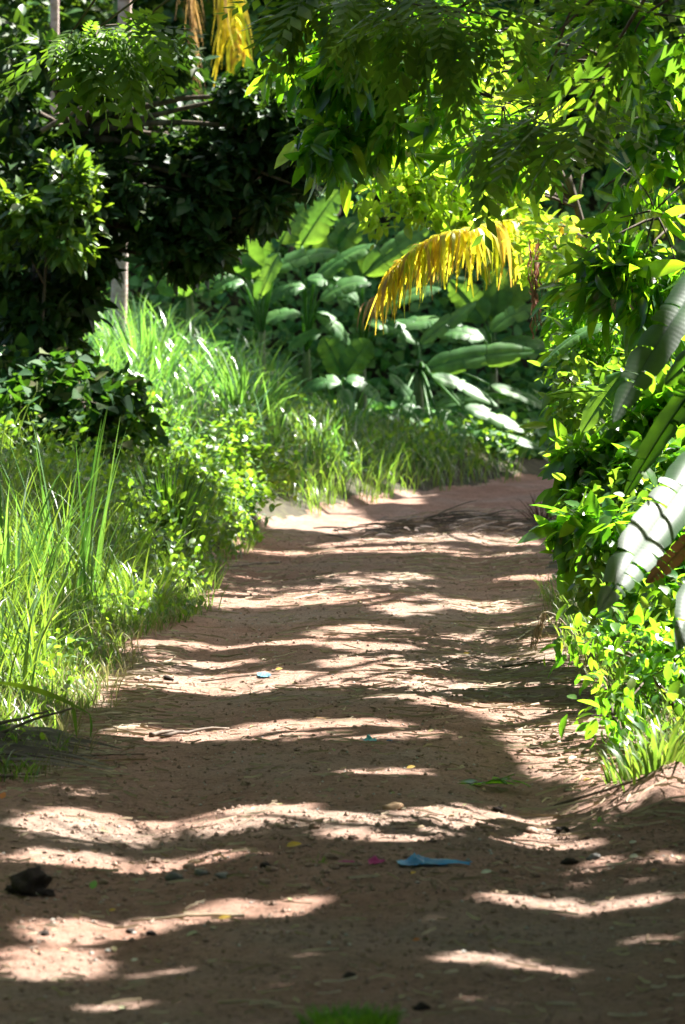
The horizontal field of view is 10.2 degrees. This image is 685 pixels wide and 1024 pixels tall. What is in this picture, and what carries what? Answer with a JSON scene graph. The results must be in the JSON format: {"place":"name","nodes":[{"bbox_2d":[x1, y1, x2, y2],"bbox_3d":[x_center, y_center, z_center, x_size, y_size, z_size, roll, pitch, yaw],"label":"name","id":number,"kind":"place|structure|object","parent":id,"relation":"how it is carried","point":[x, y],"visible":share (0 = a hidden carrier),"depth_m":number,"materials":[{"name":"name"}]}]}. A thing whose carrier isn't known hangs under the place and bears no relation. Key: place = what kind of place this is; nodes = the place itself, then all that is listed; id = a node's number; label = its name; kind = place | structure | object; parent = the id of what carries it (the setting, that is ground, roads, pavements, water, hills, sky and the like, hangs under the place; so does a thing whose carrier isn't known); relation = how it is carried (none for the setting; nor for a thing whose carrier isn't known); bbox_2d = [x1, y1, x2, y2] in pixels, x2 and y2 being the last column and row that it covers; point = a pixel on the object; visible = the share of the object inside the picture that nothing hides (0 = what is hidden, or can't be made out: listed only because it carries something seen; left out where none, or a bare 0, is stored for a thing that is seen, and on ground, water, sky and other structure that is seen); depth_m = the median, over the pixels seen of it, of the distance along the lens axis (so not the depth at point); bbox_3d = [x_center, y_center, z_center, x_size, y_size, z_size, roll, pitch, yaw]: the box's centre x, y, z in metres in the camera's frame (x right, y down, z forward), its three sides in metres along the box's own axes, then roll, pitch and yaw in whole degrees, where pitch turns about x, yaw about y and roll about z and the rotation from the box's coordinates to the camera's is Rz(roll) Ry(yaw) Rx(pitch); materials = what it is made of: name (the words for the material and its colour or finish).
{"place":"outdoors","nodes":[
{"label":"outdoors","id":0,"kind":"place"},
{"bbox_2d":[0,288,482,499],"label":"tall grass","id":1,"kind":"structure","parent":0,"point":[98,343],"depth_m":43.14,"materials":[{"name":"green plant"}]},
{"bbox_2d":[0,473,684,1023],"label":"dirt road","id":2,"kind":"structure","parent":0,"point":[508,495],"depth_m":17.27,"materials":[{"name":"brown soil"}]},
{"bbox_2d":[0,792,5,798],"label":"fallen leaf","id":3,"kind":"object","parent":2,"relation":"on","point":[2,794],"visible":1,"depth_m":17.98,"materials":[{"name":"orange plant"}]},
{"bbox_2d":[0,772,48,777],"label":"stick","id":4,"kind":"object","parent":2,"relation":"on","point":[7,775],"visible":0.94,"depth_m":18.83,"materials":[{"name":"brown wood"}]},
{"bbox_2d":[4,865,54,896],"bbox_3d":[-1.263,1.509,15.381,0.216,0.175,0.228,-3,4,-39],"label":"earth clod","id":5,"kind":"object","parent":2,"relation":"on","point":[31,881],"visible":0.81,"depth_m":15.33,"materials":[{"name":"black soil"}]},
{"bbox_2d":[37,930,49,935],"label":"earth clod","id":6,"kind":"object","parent":2,"relation":"on","point":[44,933],"visible":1,"depth_m":14.36,"materials":[{"name":"soil"}]},
{"bbox_2d":[0,681,92,738],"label":"bent grass stalk","id":7,"kind":"object","parent":2,"relation":"on","point":[42,692],"visible":1,"depth_m":20.19,"materials":[{"name":"green plant"}]},
{"bbox_2d":[0,723,121,769],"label":"palm litter","id":8,"kind":"object","parent":2,"relation":"on","point":[26,748],"visible":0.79,"depth_m":19.37,"materials":[{"name":"brown plant"}]},
{"bbox_2d":[0,710,48,724],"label":"stick","id":9,"kind":"object","parent":8,"relation":"on","point":[16,719],"visible":1,"depth_m":19.69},
{"bbox_2d":[38,753,144,757],"bbox_3d":[-1.404,1.254,19.637,1.017,0.055,0.030,-3,4,-41],"label":"stick","id":10,"kind":"object","parent":2,"relation":"on","point":[106,754],"visible":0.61,"depth_m":19.80,"materials":[{"name":"brown wood"}]},
{"bbox_2d":[89,880,96,888],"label":"fallen leaf","id":11,"kind":"object","parent":2,"relation":"on","point":[92,884],"visible":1,"depth_m":15.51,"materials":[{"name":"green plant"}]},
{"bbox_2d":[125,928,135,933],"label":"earth clod","id":12,"kind":"object","parent":2,"relation":"on","point":[130,930],"visible":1,"depth_m":14.51,"materials":[{"name":"grey soil"}]},
{"bbox_2d":[101,545,198,614],"bbox_3d":[-1.447,0.510,28.053,0.854,0.565,0.732,0,3,0],"label":"grass tussock","id":13,"kind":"object","parent":2,"relation":"on","point":[161,585],"depth_m":28.00,"materials":[{"name":"green plant"}]},
{"bbox_2d":[145,930,156,935],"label":"earth clod","id":14,"kind":"object","parent":2,"relation":"on","point":[150,932],"visible":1,"depth_m":14.42,"materials":[{"name":"brown soil"}]},
{"bbox_2d":[148,729,176,736],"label":"stick","id":15,"kind":"object","parent":2,"relation":"on","point":[152,734],"visible":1,"depth_m":20.79,"materials":[{"name":"brown wood"}]},
{"bbox_2d":[163,675,173,680],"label":"earth clod","id":16,"kind":"object","parent":2,"relation":"on","point":[166,677],"visible":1,"depth_m":23.98,"materials":[{"name":"soil"}]},
{"bbox_2d":[164,871,183,880],"bbox_3d":[-0.693,1.499,15.750,0.064,0.050,0.076,3,4,39],"label":"stone","id":17,"kind":"object","parent":2,"relation":"on","point":[173,875],"visible":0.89,"depth_m":15.73,"materials":[{"name":"grey stone"}]},
{"bbox_2d":[131,913,244,921],"bbox_3d":[-0.596,1.561,14.770,0.449,0.045,0.022,1,3,10],"label":"stick","id":18,"kind":"object","parent":2,"relation":"on","point":[210,915],"visible":1,"depth_m":14.75,"materials":[{"name":"wood"}]},
{"bbox_2d":[160,727,229,737],"bbox_3d":[-0.805,1.198,20.945,0.035,0.031,0.537,3,4,41],"label":"stick","id":19,"kind":"object","parent":2,"relation":"on","point":[166,735],"visible":1,"depth_m":20.91,"materials":[{"name":"brown wood"}]},
{"bbox_2d":[194,869,207,875],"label":"stone","id":20,"kind":"object","parent":2,"relation":"on","point":[198,872],"visible":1,"depth_m":15.79,"materials":[{"name":"grey stone"}]},
{"bbox_2d":[214,872,227,878],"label":"stone","id":21,"kind":"object","parent":2,"relation":"on","point":[221,875],"visible":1,"depth_m":15.69,"materials":[{"name":"grey stone"}]},
{"bbox_2d":[219,915,230,918],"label":"fallen leaf","id":22,"kind":"object","parent":2,"relation":"on","point":[224,916],"visible":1,"depth_m":14.68,"materials":[{"name":"yellow plant"}]},
{"bbox_2d":[201,674,279,681],"bbox_3d":[-0.639,1.038,24.002,0.494,0.050,0.016,0,3,-5],"label":"stick","id":23,"kind":"object","parent":2,"relation":"on","point":[231,677],"visible":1,"depth_m":23.99,"materials":[{"name":"brown wood"}]},
{"bbox_2d":[218,999,279,1008],"bbox_3d":[-0.310,1.651,12.881,0.262,0.028,0.022,2,4,37],"label":"stick","id":24,"kind":"object","parent":2,"relation":"on","point":[235,1001],"visible":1,"depth_m":12.90,"materials":[{"name":"wood"}]},
{"bbox_2d":[229,561,279,566],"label":"stick","id":25,"kind":"object","parent":2,"relation":"on","point":[276,562],"visible":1,"depth_m":34.04,"materials":[{"name":"brown wood"}]},
{"bbox_2d":[258,878,270,883],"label":"earth clod","id":26,"kind":"object","parent":2,"relation":"on","point":[265,881],"visible":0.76,"depth_m":15.54,"materials":[{"name":"brown soil"}]},
{"bbox_2d":[257,672,271,676],"bbox_3d":[-0.487,1.013,23.982,0.095,0.015,0.196,0,3,-4],"label":"paper scrap","id":27,"kind":"object","parent":2,"relation":"on","point":[264,674],"visible":1,"depth_m":23.98,"materials":[{"name":"paper"}]},
{"bbox_2d":[259,862,271,867],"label":"earth clod","id":28,"kind":"object","parent":2,"relation":"on","point":[263,864],"visible":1,"depth_m":15.94,"materials":[{"name":"black soil"}]},
{"bbox_2d":[287,841,301,846],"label":"fallen leaf","id":29,"kind":"object","parent":2,"relation":"on","point":[292,844],"visible":1,"depth_m":16.42,"materials":[{"name":"yellow plant"}]},
{"bbox_2d":[302,854,326,863],"bbox_3d":[-0.107,1.460,16.021,0.132,0.068,0.159,0,3,0],"label":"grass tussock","id":30,"kind":"object","parent":2,"relation":"on","point":[319,861],"depth_m":16.01,"materials":[{"name":"green plant"}]},
{"bbox_2d":[0,567,682,778],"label":"dry grass","id":31,"kind":"structure","parent":2,"relation":"on","point":[107,673],"depth_m":23.25,"materials":[{"name":"green plant"}]},
{"bbox_2d":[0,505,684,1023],"bbox_3d":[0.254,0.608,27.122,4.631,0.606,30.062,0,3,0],"label":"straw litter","id":32,"kind":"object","parent":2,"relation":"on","point":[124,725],"visible":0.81,"depth_m":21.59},
{"bbox_2d":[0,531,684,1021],"bbox_3d":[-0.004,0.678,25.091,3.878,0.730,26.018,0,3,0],"label":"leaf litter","id":33,"kind":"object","parent":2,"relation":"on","point":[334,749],"visible":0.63,"depth_m":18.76,"materials":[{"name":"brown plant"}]},
{"bbox_2d":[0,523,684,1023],"bbox_3d":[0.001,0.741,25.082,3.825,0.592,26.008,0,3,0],"label":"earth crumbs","id":34,"kind":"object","parent":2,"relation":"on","point":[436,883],"visible":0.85,"depth_m":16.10,"materials":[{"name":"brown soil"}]},
{"bbox_2d":[0,341,684,767],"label":"weeds","id":35,"kind":"object","parent":2,"relation":"on","point":[676,689],"visible":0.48,"depth_m":32.35,"materials":[{"name":"green plant"}]},
{"bbox_2d":[286,1000,408,1023],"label":"grass tussock","id":36,"kind":"object","parent":2,"relation":"on","point":[370,1016],"depth_m":12.46,"materials":[{"name":"green plant"}]},
{"bbox_2d":[341,971,356,977],"bbox_3d":[0.022,1.619,13.396,0.058,0.034,0.046,0,3,0],"label":"earth clod","id":37,"kind":"object","parent":2,"relation":"on","point":[348,974],"visible":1,"depth_m":13.38,"materials":[{"name":"brown soil"}]},
{"bbox_2d":[362,734,377,740],"bbox_3d":[0.145,1.193,20.324,0.082,0.035,0.076,0,3,0],"label":"paper scrap","id":38,"kind":"object","parent":2,"relation":"on","point":[369,737],"visible":1,"depth_m":20.31,"materials":[{"name":"teal paper"}]},
{"bbox_2d":[368,855,384,863],"bbox_3d":[0.142,1.440,15.948,0.078,0.028,0.113,0,3,0],"label":"plastic rag","id":39,"kind":"object","parent":2,"relation":"on","point":[374,859],"visible":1,"depth_m":15.93,"materials":[{"name":"plastic"}]},
{"bbox_2d":[382,802,403,810],"bbox_3d":[0.233,1.369,17.803,0.104,0.046,0.086,0,3,0],"label":"stone","id":40,"kind":"object","parent":2,"relation":"on","point":[394,805],"visible":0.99,"depth_m":17.78,"materials":[{"name":"beige stone"}]},
{"bbox_2d":[412,1001,430,1010],"bbox_3d":[0.263,1.653,12.816,0.053,0.040,0.058,3,4,40],"label":"earth clod","id":41,"kind":"object","parent":2,"relation":"on","point":[421,1006],"visible":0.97,"depth_m":12.80,"materials":[{"name":"brown soil"}]},
{"bbox_2d":[397,853,471,864],"bbox_3d":[0.383,1.442,15.967,0.315,0.049,0.166,0,3,0],"label":"plastic rag","id":42,"kind":"object","parent":2,"relation":"on","point":[414,859],"visible":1,"depth_m":15.95,"materials":[{"name":"blue plastic"}]},
{"bbox_2d":[313,500,556,539],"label":"palm litter","id":43,"kind":"object","parent":2,"relation":"on","point":[513,526],"visible":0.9,"depth_m":37.18,"materials":[{"name":"brown plant"}]},
{"bbox_2d":[440,653,485,664],"bbox_3d":[0.807,0.968,25.373,0.029,0.050,1.134,1,3,17],"label":"stick","id":44,"kind":"object","parent":2,"relation":"on","point":[450,660],"visible":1,"depth_m":25.19,"materials":[{"name":"brown wood"}]},
{"bbox_2d":[481,869,490,872],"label":"fallen leaf","id":45,"kind":"object","parent":2,"relation":"on","point":[486,871],"visible":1,"depth_m":15.79,"materials":[{"name":"plant"}]},
{"bbox_2d":[459,774,531,787],"bbox_3d":[0.723,1.320,18.824,0.406,0.070,0.192,0,3,0],"label":"leafy sprig","id":46,"kind":"object","parent":2,"relation":"on","point":[496,780],"visible":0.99,"depth_m":18.83,"materials":[{"name":"green plant"}]},
{"bbox_2d":[491,806,503,812],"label":"earth clod","id":47,"kind":"object","parent":2,"relation":"on","point":[498,809],"visible":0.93,"depth_m":18.05,"materials":[{"name":"brown soil"}]},
{"bbox_2d":[502,659,554,667],"bbox_3d":[1.263,0.979,24.889,0.499,0.048,0.027,-1,4,-22],"label":"stick","id":48,"kind":"object","parent":2,"relation":"on","point":[517,664],"visible":0.75,"depth_m":24.85,"materials":[{"name":"brown wood"}]},
{"bbox_2d":[523,826,537,833],"bbox_3d":[0.851,1.444,17.390,0.062,0.041,0.070,-3,5,-44],"label":"earth clod","id":49,"kind":"object","parent":2,"relation":"on","point":[528,829],"visible":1,"depth_m":17.37,"materials":[{"name":"beige soil"}]},
{"bbox_2d":[512,493,556,527],"bbox_3d":[2.034,-0.006,38.668,0.633,0.398,0.542,1,3,15],"label":"dead bush","id":50,"kind":"object","parent":2,"relation":"on","point":[541,512],"visible":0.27,"depth_m":38.62,"materials":[{"name":"brown plant"}]},
{"bbox_2d":[515,616,554,641],"bbox_3d":[1.424,0.820,27.645,0.017,0.050,2.032,1,3,13],"label":"stick","id":51,"kind":"object","parent":2,"relation":"on","point":[521,636],"visible":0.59,"depth_m":27.12,"materials":[{"name":"wood"}]},
{"bbox_2d":[555,826,569,832],"bbox_3d":[1.006,1.448,17.453,0.064,0.042,0.069,-2,4,-35],"label":"earth clod","id":52,"kind":"object","parent":2,"relation":"on","point":[560,829],"visible":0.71,"depth_m":17.44,"materials":[{"name":"soil"}]},
{"bbox_2d":[560,858,578,864],"bbox_3d":[0.968,1.498,16.392,0.080,0.046,0.064,0,3,0],"label":"earth clod","id":53,"kind":"object","parent":2,"relation":"on","point":[568,861],"visible":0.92,"depth_m":16.37,"materials":[{"name":"brown soil"}]},
{"bbox_2d":[586,853,599,859],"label":"stone","id":54,"kind":"object","parent":2,"relation":"on","point":[594,856],"visible":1,"depth_m":16.40,"materials":[{"name":"grey stone"}]},
{"bbox_2d":[539,592,684,755],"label":"shrub","id":55,"kind":"object","parent":2,"relation":"on","point":[627,712],"visible":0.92,"depth_m":20.36,"materials":[{"name":"green plant"}]},
{"bbox_2d":[554,767,684,805],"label":"stick","id":56,"kind":"object","parent":2,"relation":"on","point":[594,793],"visible":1,"depth_m":18.21,"materials":[{"name":"brown wood"}]},
{"bbox_2d":[585,737,661,784],"bbox_3d":[1.381,1.215,18.713,0.495,0.282,0.485,-3,5,-44],"label":"grass tussock","id":57,"kind":"object","parent":2,"relation":"on","point":[611,774],"depth_m":18.67,"materials":[{"name":"green plant"}]},
{"bbox_2d":[587,713,684,790],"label":"grass tussock","id":58,"kind":"object","parent":2,"relation":"on","point":[676,748],"depth_m":18.15,"materials":[{"name":"green plant"}]},
{"bbox_2d":[646,940,684,944],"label":"stick","id":59,"kind":"object","parent":2,"relation":"on","point":[654,941],"visible":1,"depth_m":14.12,"materials":[{"name":"wood"}]},
{"bbox_2d":[0,0,684,774],"bbox_3d":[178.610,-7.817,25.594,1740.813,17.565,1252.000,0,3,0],"label":"ground","id":60,"kind":"structure","parent":0,"point":[532,466],"depth_m":51.41,"materials":[{"name":"soil"}]},
{"bbox_2d":[50,0,58,118],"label":"palm tree","id":61,"kind":"object","parent":60,"relation":"on","point":[54,14],"visible":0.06,"depth_m":47.69,"materials":[{"name":"grey plant"}]},
{"bbox_2d":[0,140,113,400],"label":"leafy tree","id":62,"kind":"object","parent":60,"relation":"on","point":[41,212],"visible":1,"depth_m":35.79,"materials":[{"name":"green plant"}]},
{"bbox_2d":[0,0,117,117],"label":"forest tree","id":63,"kind":"object","parent":60,"relation":"on","point":[71,12],"visible":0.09,"depth_m":52.02,"materials":[{"name":"green plant"}]},
{"bbox_2d":[0,459,134,609],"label":"grass tussock","id":64,"kind":"object","parent":60,"relation":"on","point":[4,530],"depth_m":26.65,"materials":[{"name":"green plant"}]},
{"bbox_2d":[0,403,158,612],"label":"grass tussock","id":65,"kind":"object","parent":60,"relation":"on","point":[84,542],"depth_m":27.50,"materials":[{"name":"green plant"}]},
{"bbox_2d":[0,332,171,471],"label":"creeper bush","id":66,"kind":"object","parent":60,"relation":"on","point":[97,390],"visible":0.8,"depth_m":34.95,"materials":[{"name":"green plant"}]},
{"bbox_2d":[0,402,218,783],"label":"verge grass","id":67,"kind":"structure","parent":60,"relation":"on","point":[29,627],"depth_m":26.36,"materials":[{"name":"green plant"}]},
{"bbox_2d":[0,707,72,732],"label":"stick","id":68,"kind":"object","parent":67,"relation":"on","point":[27,721],"visible":1,"depth_m":19.59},
{"bbox_2d":[0,352,266,636],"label":"bush","id":69,"kind":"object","parent":60,"relation":"on","point":[216,570],"depth_m":32.35,"materials":[{"name":"green plant"}]},
{"bbox_2d":[95,297,196,391],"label":"grass tussock","id":70,"kind":"object","parent":60,"relation":"on","point":[141,340],"depth_m":43.30,"materials":[{"name":"green plant"}]},
{"bbox_2d":[0,4,323,401],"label":"dark tree","id":71,"kind":"object","parent":60,"relation":"on","point":[220,203],"visible":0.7,"depth_m":36.73,"materials":[{"name":"green plant"}]},
{"bbox_2d":[40,106,88,132],"bbox_3d":[-2.494,-3.755,35.978,0.706,0.408,0.126,1,3,17],"label":"bare branch","id":72,"kind":"object","parent":71,"relation":"attached to","point":[47,127],"visible":0.27,"depth_m":36.03,"materials":[{"name":"wood"}]},
{"bbox_2d":[110,441,236,561],"bbox_3d":[-1.468,-0.060,32.289,0.938,1.103,1.030,2,4,36],"label":"grass tussock","id":73,"kind":"object","parent":60,"relation":"on","point":[170,506],"depth_m":32.10,"materials":[{"name":"green plant"}]},
{"bbox_2d":[105,0,257,120],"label":"forest tree","id":74,"kind":"object","parent":60,"relation":"on","point":[167,8],"visible":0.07,"depth_m":53.97,"materials":[{"name":"green plant"}]},
{"bbox_2d":[110,0,253,358],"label":"palm tree","id":75,"kind":"object","parent":60,"relation":"on","point":[233,34],"visible":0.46,"depth_m":45.38,"materials":[{"name":"yellow plant"}]},
{"bbox_2d":[143,259,228,343],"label":"banana plant","id":76,"kind":"object","parent":60,"relation":"on","point":[168,291],"visible":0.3,"depth_m":47.92,"materials":[{"name":"green plant"}]},
{"bbox_2d":[164,403,319,544],"bbox_3d":[-1.138,-0.342,37.843,1.435,1.395,3.518,1,3,11],"label":"creeper heap","id":77,"kind":"object","parent":60,"relation":"on","point":[280,458],"visible":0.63,"depth_m":38.63,"materials":[{"name":"green plant"}]},
{"bbox_2d":[174,337,315,431],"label":"grass tussock","id":78,"kind":"object","parent":60,"relation":"on","point":[241,381],"depth_m":42.75,"materials":[{"name":"green plant"}]},
{"bbox_2d":[209,204,338,378],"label":"banana plant","id":79,"kind":"object","parent":60,"relation":"on","point":[257,271],"visible":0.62,"depth_m":48.33,"materials":[{"name":"green plant"}]},
{"bbox_2d":[250,0,349,25],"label":"forest tree","id":80,"kind":"object","parent":60,"relation":"on","point":[261,1],"depth_m":55.70,"materials":[{"name":"green plant"}]},
{"bbox_2d":[266,189,375,394],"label":"banana plant","id":81,"kind":"object","parent":60,"relation":"on","point":[313,234],"visible":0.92,"depth_m":49.51,"materials":[{"name":"green plant"}]},
{"bbox_2d":[297,380,383,443],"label":"grass tussock","id":82,"kind":"object","parent":60,"relation":"on","point":[339,411],"depth_m":45.85,"materials":[{"name":"green plant"}]},
{"bbox_2d":[301,335,380,414],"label":"banana plant","id":83,"kind":"object","parent":60,"relation":"on","point":[343,359],"visible":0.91,"depth_m":48.15,"materials":[{"name":"green plant"}]},
{"bbox_2d":[0,0,684,252],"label":"feathery tree","id":84,"kind":"object","parent":60,"relation":"on","point":[119,58],"visible":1,"depth_m":20.36,"materials":[{"name":"green plant"}]},
{"bbox_2d":[1,0,684,460],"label":"creeper vines","id":85,"kind":"object","parent":60,"relation":"on","point":[517,372],"visible":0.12,"depth_m":51.80,"materials":[{"name":"green plant"}]},
{"bbox_2d":[334,224,467,409],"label":"banana plant","id":86,"kind":"object","parent":60,"relation":"on","point":[372,263],"visible":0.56,"depth_m":49.90,"materials":[{"name":"green plant"}]},
{"bbox_2d":[244,0,684,365],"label":"long leaved tree","id":87,"kind":"object","parent":60,"relation":"on","point":[338,148],"visible":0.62,"depth_m":24.67,"materials":[{"name":"green plant"}]},
{"bbox_2d":[388,301,547,450],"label":"banana plant","id":88,"kind":"object","parent":60,"relation":"on","point":[441,369],"visible":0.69,"depth_m":48.25,"materials":[{"name":"green plant"}]},
{"bbox_2d":[440,267,545,411],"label":"banana plant","id":89,"kind":"object","parent":60,"relation":"on","point":[501,308],"visible":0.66,"depth_m":50.22,"materials":[{"name":"green plant"}]},
{"bbox_2d":[324,27,684,290],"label":"lime tree","id":90,"kind":"object","parent":60,"relation":"on","point":[434,203],"visible":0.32,"depth_m":32.73,"materials":[{"name":"green plant"}]},
{"bbox_2d":[357,188,684,384],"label":"palm tree","id":91,"kind":"object","parent":60,"relation":"on","point":[437,252],"visible":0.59,"depth_m":31.67,"materials":[{"name":"yellow plant"}]},
{"bbox_2d":[517,468,684,687],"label":"dark leaved shrub","id":92,"kind":"object","parent":60,"relation":"on","point":[575,539],"visible":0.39,"depth_m":23.31,"materials":[{"name":"green plant"}]},
{"bbox_2d":[518,243,684,453],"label":"trailing bush","id":93,"kind":"object","parent":60,"relation":"on","point":[562,330],"visible":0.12,"depth_m":27.37,"materials":[{"name":"green plant"}]},
{"bbox_2d":[527,238,542,338],"bbox_3d":[1.388,-1.607,27.636,0.115,0.721,0.173,0,3,0],"label":"dried leaf","id":94,"kind":"object","parent":93,"relation":"hanging from","point":[536,281],"visible":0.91,"depth_m":27.61,"materials":[{"name":"plant"}]},
{"bbox_2d":[524,572,684,770],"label":"roadside grass","id":95,"kind":"structure","parent":60,"relation":"on","point":[608,668],"depth_m":24.26,"materials":[{"name":"green plant"}]},
{"bbox_2d":[527,216,684,654],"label":"hanging creeper","id":96,"kind":"object","parent":60,"relation":"on","point":[567,408],"visible":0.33,"depth_m":24.39,"materials":[{"name":"green plant"}]},
{"bbox_2d":[531,0,684,242],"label":"forest tree","id":97,"kind":"object","parent":60,"relation":"on","point":[657,29],"visible":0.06,"depth_m":55.02,"materials":[{"name":"green plant"}]},
{"bbox_2d":[535,359,684,530],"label":"oval leaved shrub","id":98,"kind":"object","parent":60,"relation":"on","point":[586,454],"visible":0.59,"depth_m":24.83,"materials":[{"name":"green plant"}]},
{"bbox_2d":[540,315,684,432],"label":"broad leaved plant","id":99,"kind":"object","parent":60,"relation":"on","point":[593,414],"visible":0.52,"depth_m":24.67,"materials":[{"name":"green plant"}]},
{"bbox_2d":[596,275,684,651],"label":"broad leaved plant","id":100,"kind":"object","parent":60,"relation":"on","point":[655,528],"visible":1,"depth_m":17.91,"materials":[{"name":"green plant"}]},
{"bbox_2d":[157,386,529,516],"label":"grass","id":101,"kind":"structure","parent":0,"point":[378,480],"depth_m":43.81,"materials":[{"name":"green plant"}]},
{"bbox_2d":[530,611,575,650],"bbox_3d":[1.428,0.807,25.120,0.411,0.325,0.053,-1,3,-13],"label":"seed head","id":102,"kind":"object","parent":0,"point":[538,629],"visible":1,"depth_m":25.08}
]}

